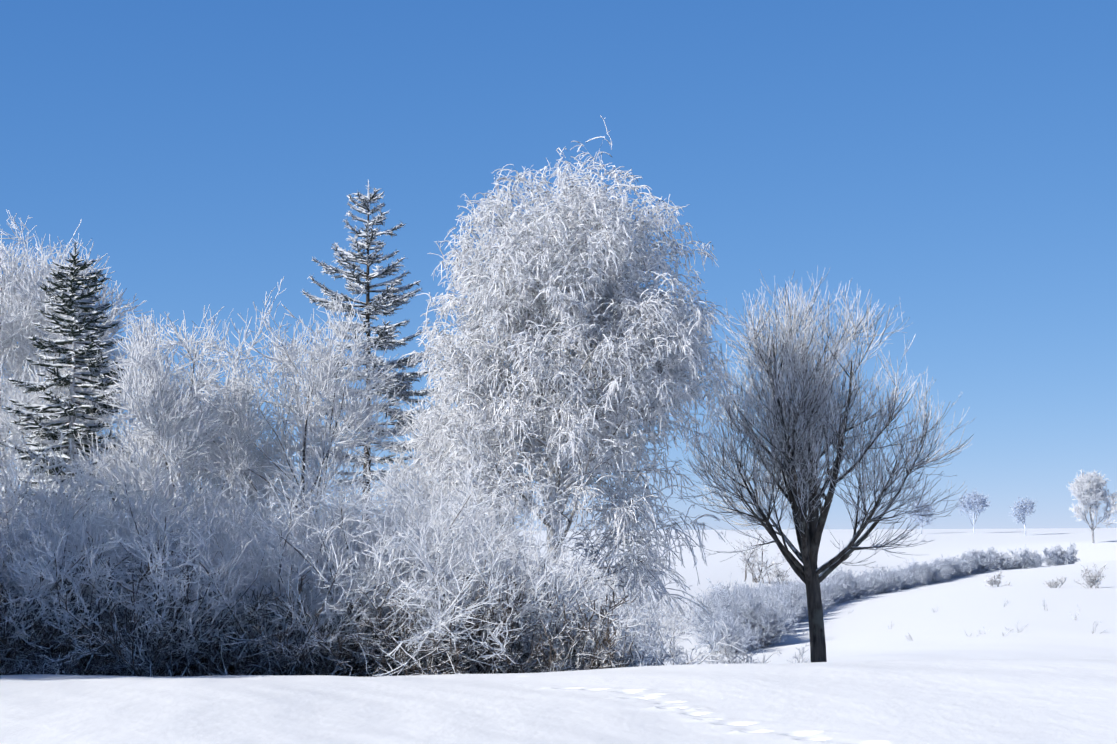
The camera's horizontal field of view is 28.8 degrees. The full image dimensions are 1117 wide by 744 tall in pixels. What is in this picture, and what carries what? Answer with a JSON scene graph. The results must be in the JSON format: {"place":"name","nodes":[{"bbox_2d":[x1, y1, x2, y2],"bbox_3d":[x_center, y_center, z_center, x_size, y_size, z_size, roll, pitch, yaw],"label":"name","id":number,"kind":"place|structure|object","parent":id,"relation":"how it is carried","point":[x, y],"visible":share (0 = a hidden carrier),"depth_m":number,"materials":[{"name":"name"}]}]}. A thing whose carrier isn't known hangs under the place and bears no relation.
{"place":"outdoors","nodes":[
{"label":"outdoors","id":0,"kind":"place"},
{"bbox_2d":[0,517,1116,743],"bbox_3d":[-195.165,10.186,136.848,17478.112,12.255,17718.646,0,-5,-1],"label":"snowy ground","id":1,"kind":"structure","parent":0,"point":[946,673],"depth_m":27.16,"materials":[{"name":"white snow"}]},
{"bbox_2d":[0,244,36,515],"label":"tree","id":2,"kind":"object","parent":1,"relation":"on","point":[12,397],"visible":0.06,"depth_m":58.53,"materials":[{"name":"white plant"}]},
{"bbox_2d":[0,240,158,545],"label":"conifer","id":3,"kind":"object","parent":1,"relation":"on","point":[74,327],"visible":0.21,"depth_m":49.96,"materials":[{"name":"green plant"}]},
{"bbox_2d":[0,209,171,516],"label":"tree","id":4,"kind":"object","parent":1,"relation":"on","point":[17,325],"visible":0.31,"depth_m":53.12,"materials":[{"name":"plant"}]},
{"bbox_2d":[47,303,257,549],"bbox_3d":[-9.087,2.938,48.382,4.128,9.174,4.525,4,-6,-42],"label":"slim tree","id":5,"kind":"object","parent":1,"relation":"on","point":[162,420],"visible":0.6,"depth_m":48.22,"materials":[{"name":"white plant"}]},
{"bbox_2d":[110,364,327,567],"bbox_3d":[-9.070,4.231,56.375,6.179,9.157,5.720,-3,-5,32],"label":"tree","id":6,"kind":"object","parent":1,"relation":"on","point":[264,491],"visible":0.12,"depth_m":55.80,"materials":[{"name":"white plant"}]},
{"bbox_2d":[158,277,410,564],"bbox_3d":[-7.021,3.088,54.436,6.854,10.773,6.538,0,-5,-1],"label":"tree","id":7,"kind":"object","parent":1,"relation":"on","point":[327,374],"visible":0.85,"depth_m":53.62,"materials":[{"name":"white plant"}]},
{"bbox_2d":[0,529,659,676],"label":"undergrowth shrubs","id":8,"kind":"object","parent":1,"relation":"on","point":[37,664],"visible":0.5,"depth_m":36.65,"materials":[{"name":"white plant"}]},
{"bbox_2d":[259,180,460,528],"bbox_3d":[-5.174,1.923,62.446,5.570,14.953,4.856,-2,-5,29],"label":"conifer","id":9,"kind":"object","parent":1,"relation":"on","point":[383,301],"visible":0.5,"depth_m":62.09,"materials":[{"name":"white plant"}]},
{"bbox_2d":[0,406,745,676],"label":"shrub belt","id":10,"kind":"object","parent":1,"relation":"on","point":[340,559],"visible":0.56,"depth_m":37.37,"materials":[{"name":"white plant"}]},
{"bbox_2d":[346,384,542,565],"bbox_3d":[-3.095,4.554,59.415,5.391,9.174,4.951,0,-5,-1],"label":"tree","id":11,"kind":"object","parent":1,"relation":"on","point":[425,487],"visible":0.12,"depth_m":59.47,"materials":[{"name":"white plant"}]},
{"bbox_2d":[399,115,743,644],"bbox_3d":[0.270,0.882,49.526,7.736,13.474,7.971,0,-5,-1],"label":"birch","id":12,"kind":"object","parent":1,"relation":"on","point":[637,348],"visible":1,"depth_m":48.35,"materials":[{"name":"white plant"}]},
{"bbox_2d":[625,596,702,636],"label":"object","id":13,"kind":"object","parent":1,"relation":"on","point":[672,615],"depth_m":145.33,"materials":[{"name":"white plant"}]},
{"bbox_2d":[659,636,810,664],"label":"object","id":14,"kind":"object","parent":1,"relation":"on","point":[730,656],"visible":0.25,"depth_m":57.97,"materials":[{"name":"white plant"}]},
{"bbox_2d":[669,574,835,654],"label":"hedge","id":15,"kind":"object","parent":1,"relation":"on","point":[759,617],"visible":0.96,"depth_m":109.60,"materials":[{"name":"white plant"}]},
{"bbox_2d":[729,525,784,583],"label":"frosted tree","id":16,"kind":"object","parent":1,"relation":"on","point":[754,561],"depth_m":240.78,"materials":[{"name":"white plant"}]},
{"bbox_2d":[766,564,791,584],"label":"bush","id":17,"kind":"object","parent":1,"relation":"on","point":[778,575],"depth_m":237.14,"materials":[{"name":"white plant"}]},
{"bbox_2d":[667,267,975,662],"bbox_3d":[6.552,2.843,54.150,7.837,11.107,6.554,0,-5,-1],"label":"bare tree","id":18,"kind":"object","parent":1,"relation":"on","point":[803,442],"visible":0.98,"depth_m":53.64,"materials":[{"name":"grey plant"}]},
{"bbox_2d":[801,555,972,609],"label":"hedge","id":19,"kind":"object","parent":1,"relation":"on","point":[843,586],"visible":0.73,"depth_m":219.84,"materials":[{"name":"white plant"}]},
{"bbox_2d":[906,498,936,533],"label":"ridge tree","id":20,"kind":"object","parent":1,"relation":"on","point":[921,518],"visible":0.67,"depth_m":386.53,"materials":[{"name":"white plant"}]},
{"bbox_2d":[803,598,1106,640],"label":"grass tufts","id":21,"kind":"object","parent":1,"relation":"on","point":[1075,618],"visible":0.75,"depth_m":95.07,"materials":[{"name":"white plant"}]},
{"bbox_2d":[955,489,991,532],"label":"ridge tree","id":22,"kind":"object","parent":1,"relation":"on","point":[979,502],"visible":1,"depth_m":379.43,"materials":[{"name":"white plant"}]},
{"bbox_2d":[983,570,1011,586],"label":"bush","id":23,"kind":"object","parent":1,"relation":"on","point":[992,581],"depth_m":182.08,"materials":[{"name":"white plant"}]},
{"bbox_2d":[954,542,1079,574],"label":"hedge","id":24,"kind":"object","parent":1,"relation":"on","point":[991,559],"visible":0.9,"depth_m":278.01,"materials":[{"name":"white plant"}]},
{"bbox_2d":[1009,496,1037,534],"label":"ridge tree","id":25,"kind":"object","parent":1,"relation":"on","point":[1024,507],"visible":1,"depth_m":354.08,"materials":[{"name":"white plant"}]},
{"bbox_2d":[1043,575,1067,587],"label":"bush","id":26,"kind":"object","parent":1,"relation":"on","point":[1057,582],"depth_m":159.22,"materials":[{"name":"white plant"}]},
{"bbox_2d":[1074,562,1106,588],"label":"bush","id":27,"kind":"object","parent":1,"relation":"on","point":[1095,579],"depth_m":150.85,"materials":[{"name":"white plant"}]},
{"bbox_2d":[1068,469,1116,542],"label":"ridge tree","id":28,"kind":"object","parent":1,"relation":"on","point":[1086,489],"visible":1,"depth_m":306.89,"materials":[{"name":"white plant"}]},
{"bbox_2d":[0,0,1116,530],"label":"sky","id":29,"kind":"structure","parent":0,"point":[954,160],"materials":[{"name":"blue"}]}
]}

